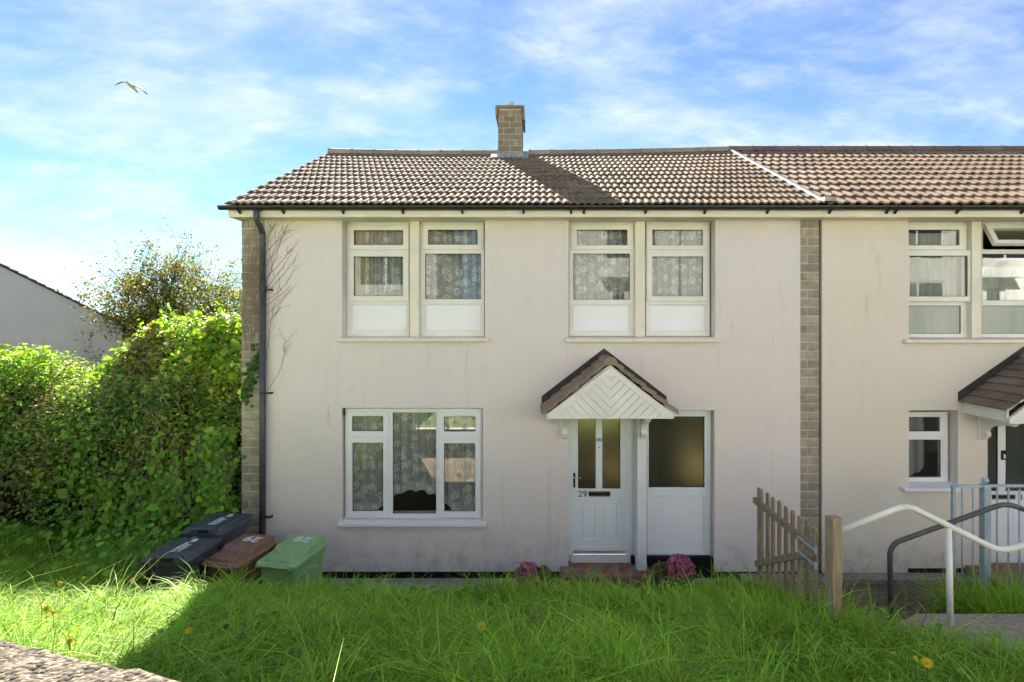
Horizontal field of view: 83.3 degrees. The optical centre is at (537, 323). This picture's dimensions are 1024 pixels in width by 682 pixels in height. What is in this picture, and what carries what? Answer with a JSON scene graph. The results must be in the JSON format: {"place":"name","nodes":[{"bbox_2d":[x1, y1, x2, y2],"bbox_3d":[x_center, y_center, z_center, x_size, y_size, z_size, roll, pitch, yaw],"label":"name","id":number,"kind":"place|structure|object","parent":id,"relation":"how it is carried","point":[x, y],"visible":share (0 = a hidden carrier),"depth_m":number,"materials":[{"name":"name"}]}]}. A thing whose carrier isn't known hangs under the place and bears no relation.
{"place":"outdoors","nodes":[
{"label":"outdoors","id":0,"kind":"place"},
{"bbox_2d":[115,81,147,94],"bbox_3d":[-17.922,-10.365,25.387,1.309,0.585,0.693,0,0,27],"label":"gull","id":1,"kind":"object","parent":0,"point":[131,85],"visible":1,"depth_m":25.30,"materials":[{"name":"white"}]},
{"bbox_2d":[0,513,1023,681],"bbox_3d":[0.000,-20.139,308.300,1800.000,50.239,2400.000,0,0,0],"label":"ground","id":2,"kind":"structure","parent":0,"point":[60,557],"depth_m":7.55,"materials":[{"name":"green plant"}]},
{"bbox_2d":[0,337,90,472],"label":"bramble bank","id":3,"kind":"structure","parent":2,"relation":"on","point":[74,372],"depth_m":10.58,"materials":[{"name":"green plant"}]},
{"bbox_2d":[41,605,49,622],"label":"dandelion","id":4,"kind":"object","parent":2,"relation":"on","point":[46,608],"visible":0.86,"depth_m":4.58,"materials":[{"name":"yellow plant"}]},
{"bbox_2d":[49,610,57,633],"bbox_3d":[-3.697,2.342,4.398,0.055,0.283,0.054,0,0,0],"label":"dandelion","id":5,"kind":"object","parent":2,"relation":"on","point":[52,612],"visible":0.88,"depth_m":4.40,"materials":[{"name":"yellow plant"}]},
{"bbox_2d":[0,263,126,387],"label":"gable end house","id":6,"kind":"structure","parent":2,"relation":"on","point":[34,312],"depth_m":17.99,"materials":[{"name":"paint"}]},
{"bbox_2d":[66,637,73,656],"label":"dandelion","id":7,"kind":"object","parent":2,"relation":"on","point":[69,640],"visible":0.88,"depth_m":3.68,"materials":[{"name":"yellow plant"}]},
{"bbox_2d":[0,639,178,681],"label":"boundary wall","id":8,"kind":"structure","parent":2,"relation":"on","point":[19,663],"depth_m":1.51,"materials":[{"name":"beige stone"}]},
{"bbox_2d":[0,330,241,537],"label":"bramble thicket","id":9,"kind":"object","parent":2,"relation":"on","point":[48,429],"visible":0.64,"depth_m":8.72,"materials":[{"name":"green plant"}]},
{"bbox_2d":[0,422,246,592],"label":"bindweed","id":10,"kind":"object","parent":2,"relation":"on","point":[216,482],"visible":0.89,"depth_m":8.06,"materials":[{"name":"green plant"}]},
{"bbox_2d":[43,214,240,365],"bbox_3d":[-13.218,-0.175,20.654,7.474,7.402,8.182,0,0,0],"label":"autumn tree","id":11,"kind":"object","parent":2,"relation":"on","point":[131,287],"visible":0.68,"depth_m":20.08,"materials":[{"name":"green plant"}]},
{"bbox_2d":[69,300,241,427],"bbox_3d":[-6.175,1.366,10.434,4.678,3.560,2.952,0,0,0],"label":"ivy mound","id":12,"kind":"object","parent":2,"relation":"on","point":[210,347],"visible":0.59,"depth_m":9.89,"materials":[{"name":"green plant"}]},
{"bbox_2d":[117,239,241,344],"bbox_3d":[-11.380,0.044,22.036,8.530,6.954,7.618,0,0,0],"label":"slender tree","id":13,"kind":"object","parent":2,"relation":"on","point":[190,306],"visible":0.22,"depth_m":20.77,"materials":[{"name":"green plant"}]},
{"bbox_2d":[140,537,221,592],"bbox_3d":[-4.229,3.169,6.911,0.575,1.062,0.807,0,0,1],"label":"wheeled bin","id":14,"kind":"object","parent":2,"relation":"on","point":[194,553],"visible":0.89,"depth_m":6.59,"materials":[{"name":"black plastic"}]},
{"bbox_2d":[185,627,191,649],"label":"dandelion","id":15,"kind":"object","parent":2,"relation":"on","point":[188,630],"visible":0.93,"depth_m":3.92,"materials":[{"name":"yellow plant"}]},
{"bbox_2d":[478,622,485,656],"bbox_3d":[-0.387,2.245,4.038,0.070,0.286,0.069,0,0,0],"label":"dandelion","id":16,"kind":"object","parent":2,"relation":"on","point":[481,625],"visible":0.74,"depth_m":4.04,"materials":[{"name":"yellow plant"}]},
{"bbox_2d":[0,575,1004,681],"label":"lawn weeds","id":17,"kind":"object","parent":2,"relation":"on","point":[180,621],"visible":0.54,"depth_m":4.58,"materials":[{"name":"green plant"}]},
{"bbox_2d":[528,604,532,643],"bbox_3d":[-0.057,2.197,4.103,0.060,0.414,0.030,0,0,19],"label":"grass stalk","id":18,"kind":"object","parent":2,"relation":"on","point":[531,618],"depth_m":4.10,"materials":[{"name":"green plant"}]},
{"bbox_2d":[217,102,848,589],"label":"end terrace house","id":19,"kind":"structure","parent":2,"relation":"on","point":[645,426],"depth_m":8.30,"materials":[{"name":"beige paint"}]},
{"bbox_2d":[237,343,258,407],"bbox_3d":[-4.106,0.748,8.264,0.369,0.943,0.116,0,0,0],"label":"ivy sprig","id":20,"kind":"object","parent":19,"relation":"attached to","point":[247,384],"visible":0.98,"depth_m":8.25,"materials":[{"name":"green plant"}]},
{"bbox_2d":[239,220,302,391],"bbox_3d":[-3.815,-0.301,8.283,0.946,2.583,0.030,0,0,0],"label":"dead creeper","id":21,"kind":"object","parent":19,"relation":"attached to","point":[251,288],"visible":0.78,"depth_m":8.29,"materials":[{"name":"brown plant"}]},
{"bbox_2d":[355,231,372,295],"bbox_3d":[-2.616,-0.565,8.621,0.330,1.630,0.079,0,0,0],"label":"drape","id":22,"kind":"object","parent":19,"relation":"hanging from","point":[360,271],"visible":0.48,"depth_m":8.61,"materials":[{"name":"beige fabric"}]},
{"bbox_2d":[347,222,409,335],"bbox_3d":[-2.345,-0.658,8.503,0.926,1.698,0.104,0,0,0],"label":"window","id":23,"kind":"structure","parent":19,"relation":"in","point":[366,315],"depth_m":8.49,"materials":[{"name":"white plastic"}]},
{"bbox_2d":[366,231,402,295],"bbox_3d":[-2.215,-0.565,8.631,0.753,1.630,0.137,0,0,0],"label":"net curtain","id":24,"kind":"object","parent":19,"relation":"hanging from","point":[387,276],"visible":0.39,"depth_m":8.62,"materials":[{"name":"white fabric"}]},
{"bbox_2d":[353,413,474,509],"bbox_3d":[-1.800,2.000,8.516,1.991,1.554,0.137,0,0,0],"label":"net curtain","id":25,"kind":"object","parent":19,"relation":"hanging from","point":[415,452],"visible":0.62,"depth_m":8.51,"materials":[{"name":"white fabric"}]},
{"bbox_2d":[345,408,482,517],"bbox_3d":[-1.796,2.040,8.393,1.996,1.604,0.104,0,0,0],"label":"window","id":26,"kind":"structure","parent":19,"relation":"in","point":[385,436],"depth_m":8.35,"materials":[{"name":"white plastic"}]},
{"bbox_2d":[420,222,484,335],"bbox_3d":[-1.249,-0.658,8.510,0.940,1.698,0.090,0,0,0],"label":"window","id":27,"kind":"structure","parent":19,"relation":"in","point":[438,317],"depth_m":8.49,"materials":[{"name":"white plastic"}]},
{"bbox_2d":[426,231,480,298],"bbox_3d":[-1.256,-0.565,8.632,0.904,1.630,0.136,0,0,0],"label":"net curtain","id":28,"kind":"object","parent":19,"relation":"hanging from","point":[453,276],"visible":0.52,"depth_m":8.63,"materials":[{"name":"white fabric"}]},
{"bbox_2d":[573,419,625,554],"bbox_3d":[0.917,2.352,8.447,0.787,2.066,0.116,0,0,0],"label":"front door","id":29,"kind":"structure","parent":19,"relation":"in","point":[599,445],"depth_m":8.47,"materials":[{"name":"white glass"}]},
{"bbox_2d":[574,231,628,298],"bbox_3d":[0.947,-0.565,8.630,0.938,1.630,0.136,0,0,0],"label":"net curtain","id":30,"kind":"object","parent":19,"relation":"hanging from","point":[601,276],"visible":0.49,"depth_m":8.63,"materials":[{"name":"white fabric"}]},
{"bbox_2d":[569,222,633,335],"bbox_3d":[0.955,-0.658,8.510,0.962,1.697,0.090,0,0,0],"label":"window","id":31,"kind":"structure","parent":19,"relation":"in","point":[587,317],"depth_m":8.49,"materials":[{"name":"white plastic"}]},
{"bbox_2d":[652,231,701,295],"bbox_3d":[2.053,-0.565,8.631,0.992,1.630,0.134,0,0,0],"label":"net curtain","id":32,"kind":"object","parent":19,"relation":"hanging from","point":[676,276],"visible":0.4,"depth_m":8.63,"materials":[{"name":"white fabric"}]},
{"bbox_2d":[645,222,709,335],"bbox_3d":[2.075,-0.658,8.503,0.945,1.697,0.104,0,0,0],"label":"window","id":33,"kind":"structure","parent":19,"relation":"in","point":[664,315],"depth_m":8.49,"materials":[{"name":"white plastic"}]},
{"bbox_2d":[535,609,540,640],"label":"grass stalk","id":34,"kind":"object","parent":2,"relation":"on","point":[538,621],"depth_m":3.98,"materials":[{"name":"green plant"}]},
{"bbox_2d":[738,573,824,583],"bbox_3d":[3.499,3.808,8.220,1.198,0.385,0.220,0,0,0],"label":"apron joint","id":35,"kind":"object","parent":2,"relation":"on","point":[820,576],"visible":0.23,"depth_m":8.18,"materials":[{"name":"grey concrete"}]},
{"bbox_2d":[753,487,817,613],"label":"picket gate","id":36,"kind":"structure","parent":2,"relation":"on","point":[797,534],"depth_m":5.49,"materials":[{"name":"wood"}]},
{"bbox_2d":[825,514,841,623],"bbox_3d":[2.462,2.301,4.780,0.092,1.398,0.092,0,0,-14],"label":"gate post","id":37,"kind":"object","parent":2,"relation":"on","point":[833,552],"visible":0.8,"depth_m":4.74,"materials":[{"name":"brown wood"}]},
{"bbox_2d":[728,145,1023,597],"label":"terraced house","id":38,"kind":"structure","parent":2,"relation":"on","point":[892,352],"depth_m":8.30,"materials":[{"name":"paint"}]},
{"bbox_2d":[909,410,923,475],"bbox_3d":[5.557,1.816,8.664,0.584,1.116,0.071,0,0,0],"label":"drape","id":39,"kind":"object","parent":38,"relation":"hanging from","point":[916,455],"visible":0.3,"depth_m":8.64,"materials":[{"name":"grey fabric"}]},
{"bbox_2d":[909,411,947,480],"bbox_3d":[5.695,1.833,8.485,0.696,1.064,0.090,0,0,0],"label":"window","id":40,"kind":"structure","parent":38,"relation":"in","point":[941,434],"depth_m":8.46,"materials":[{"name":"white plastic"}]},
{"bbox_2d":[909,233,956,295],"bbox_3d":[5.792,-0.575,8.640,0.962,1.550,0.082,0,0,0],"label":"net curtain","id":41,"kind":"object","parent":38,"relation":"hanging from","point":[933,275],"visible":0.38,"depth_m":8.64,"materials":[{"name":"white fabric"}]},
{"bbox_2d":[909,222,969,336],"bbox_3d":[5.882,-0.645,8.485,1.022,1.706,0.140,0,0,0],"label":"window","id":42,"kind":"structure","parent":38,"relation":"in","point":[929,316],"depth_m":8.49,"materials":[{"name":"white plastic"}]},
{"bbox_2d":[981,222,1023,336],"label":"window","id":43,"kind":"structure","parent":38,"relation":"in","point":[999,318],"depth_m":8.49,"materials":[{"name":"white plastic"}]},
{"bbox_2d":[982,267,1023,299],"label":"net curtain","id":44,"kind":"object","parent":38,"relation":"hanging from","point":[1002,283],"visible":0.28,"depth_m":8.65,"materials":[{"name":"white fabric"}]},
{"bbox_2d":[988,424,1023,562],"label":"front door","id":45,"kind":"structure","parent":38,"relation":"in","point":[1005,443],"depth_m":8.44,"materials":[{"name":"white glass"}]},
{"bbox_2d":[913,656,918,681],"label":"dandelion","id":46,"kind":"object","parent":2,"relation":"on","point":[915,658],"visible":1,"depth_m":3.32,"materials":[{"name":"yellow plant"}]},
{"bbox_2d":[920,657,933,681],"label":"dandelion","id":47,"kind":"object","parent":2,"relation":"on","point":[927,662],"visible":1,"depth_m":3.26,"materials":[{"name":"yellow plant"}]},
{"bbox_2d":[0,0,1023,319],"label":"sky","id":48,"kind":"structure","parent":0,"point":[242,95],"materials":[{"name":"blue"}]},
{"bbox_2d":[322,578,738,597],"bbox_3d":[-0.710,3.842,7.485,7.180,0.315,1.690,0,0,0],"label":"house apron","id":49,"kind":"object","parent":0,"point":[453,581],"visible":0.03,"depth_m":8.21,"materials":[{"name":"concrete"}]},
{"bbox_2d":[181,513,254,551],"bbox_3d":[-4.197,3.129,7.642,0.575,1.102,0.830,0,0,6],"label":"wheeled bin","id":50,"kind":"object","parent":49,"relation":"on","point":[227,527],"visible":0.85,"depth_m":7.44,"materials":[{"name":"black plastic"}]},
{"bbox_2d":[199,533,276,590],"bbox_3d":[-3.642,3.244,7.053,0.565,1.072,0.782,0,0,17],"label":"wheeled bin","id":51,"kind":"object","parent":49,"relation":"on","point":[254,545],"visible":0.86,"depth_m":6.93,"materials":[{"name":"brown plastic"}]},
{"bbox_2d":[255,534,327,591],"bbox_3d":[-2.992,3.244,7.043,0.565,1.072,0.782,0,0,14],"label":"wheeled bin","id":52,"kind":"object","parent":49,"relation":"on","point":[304,551],"visible":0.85,"depth_m":6.93,"materials":[{"name":"green plastic"}]},
{"bbox_2d":[514,561,553,592],"bbox_3d":[-0.041,3.385,7.680,0.524,0.389,0.504,0,0,0],"label":"flowering plant","id":53,"kind":"object","parent":49,"relation":"on","point":[529,566],"visible":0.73,"depth_m":7.61,"materials":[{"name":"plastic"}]},
{"bbox_2d":[650,553,695,592],"bbox_3d":[1.818,3.326,7.680,0.605,0.487,0.599,0,0,0],"label":"flowering plant","id":54,"kind":"object","parent":49,"relation":"on","point":[676,563],"visible":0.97,"depth_m":7.58,"materials":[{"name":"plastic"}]},
{"bbox_2d":[740,583,978,621],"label":"mossy path","id":55,"kind":"structure","parent":0,"point":[880,590],"depth_m":7.64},
{"bbox_2d":[855,594,946,620],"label":"fallen leaves","id":56,"kind":"object","parent":55,"relation":"on","point":[901,607],"visible":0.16,"depth_m":7.17,"materials":[{"name":"brown plant"}]},
{"bbox_2d":[940,553,943,613],"bbox_3d":[3.769,2.682,5.403,0.105,1.073,0.028,0,0,0],"label":"grass stalk","id":57,"kind":"object","parent":55,"relation":"on","point":[942,584],"depth_m":5.40,"materials":[{"name":"green plant"}]},
{"bbox_2d":[887,502,1023,621],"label":"grey handrail","id":58,"kind":"object","parent":55,"relation":"on","point":[894,544],"visible":0.93,"depth_m":5.78,"materials":[{"name":"metal"}]},
{"bbox_2d":[951,478,1023,600],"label":"steel railing","id":59,"kind":"object","parent":55,"relation":"on","point":[984,487],"visible":0.73,"depth_m":6.49,"materials":[{"name":"metal"}]},
{"bbox_2d":[821,573,974,584],"bbox_3d":[6.350,3.803,8.220,4.500,0.395,0.220,0,0,0],"label":"neighbour apron","id":60,"kind":"object","parent":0,"point":[880,578],"visible":0.2,"depth_m":8.13,"materials":[{"name":"grey concrete"}]},
{"bbox_2d":[892,614,1023,654],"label":"concrete path","id":61,"kind":"structure","parent":0,"point":[1002,620],"depth_m":4.91,"materials":[{"name":"grey concrete"}]},
{"bbox_2d":[842,504,1023,626],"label":"white handrail","id":62,"kind":"object","parent":61,"relation":"on","point":[949,527],"visible":0.96,"depth_m":4.83,"materials":[{"name":"metal"}]}
]}

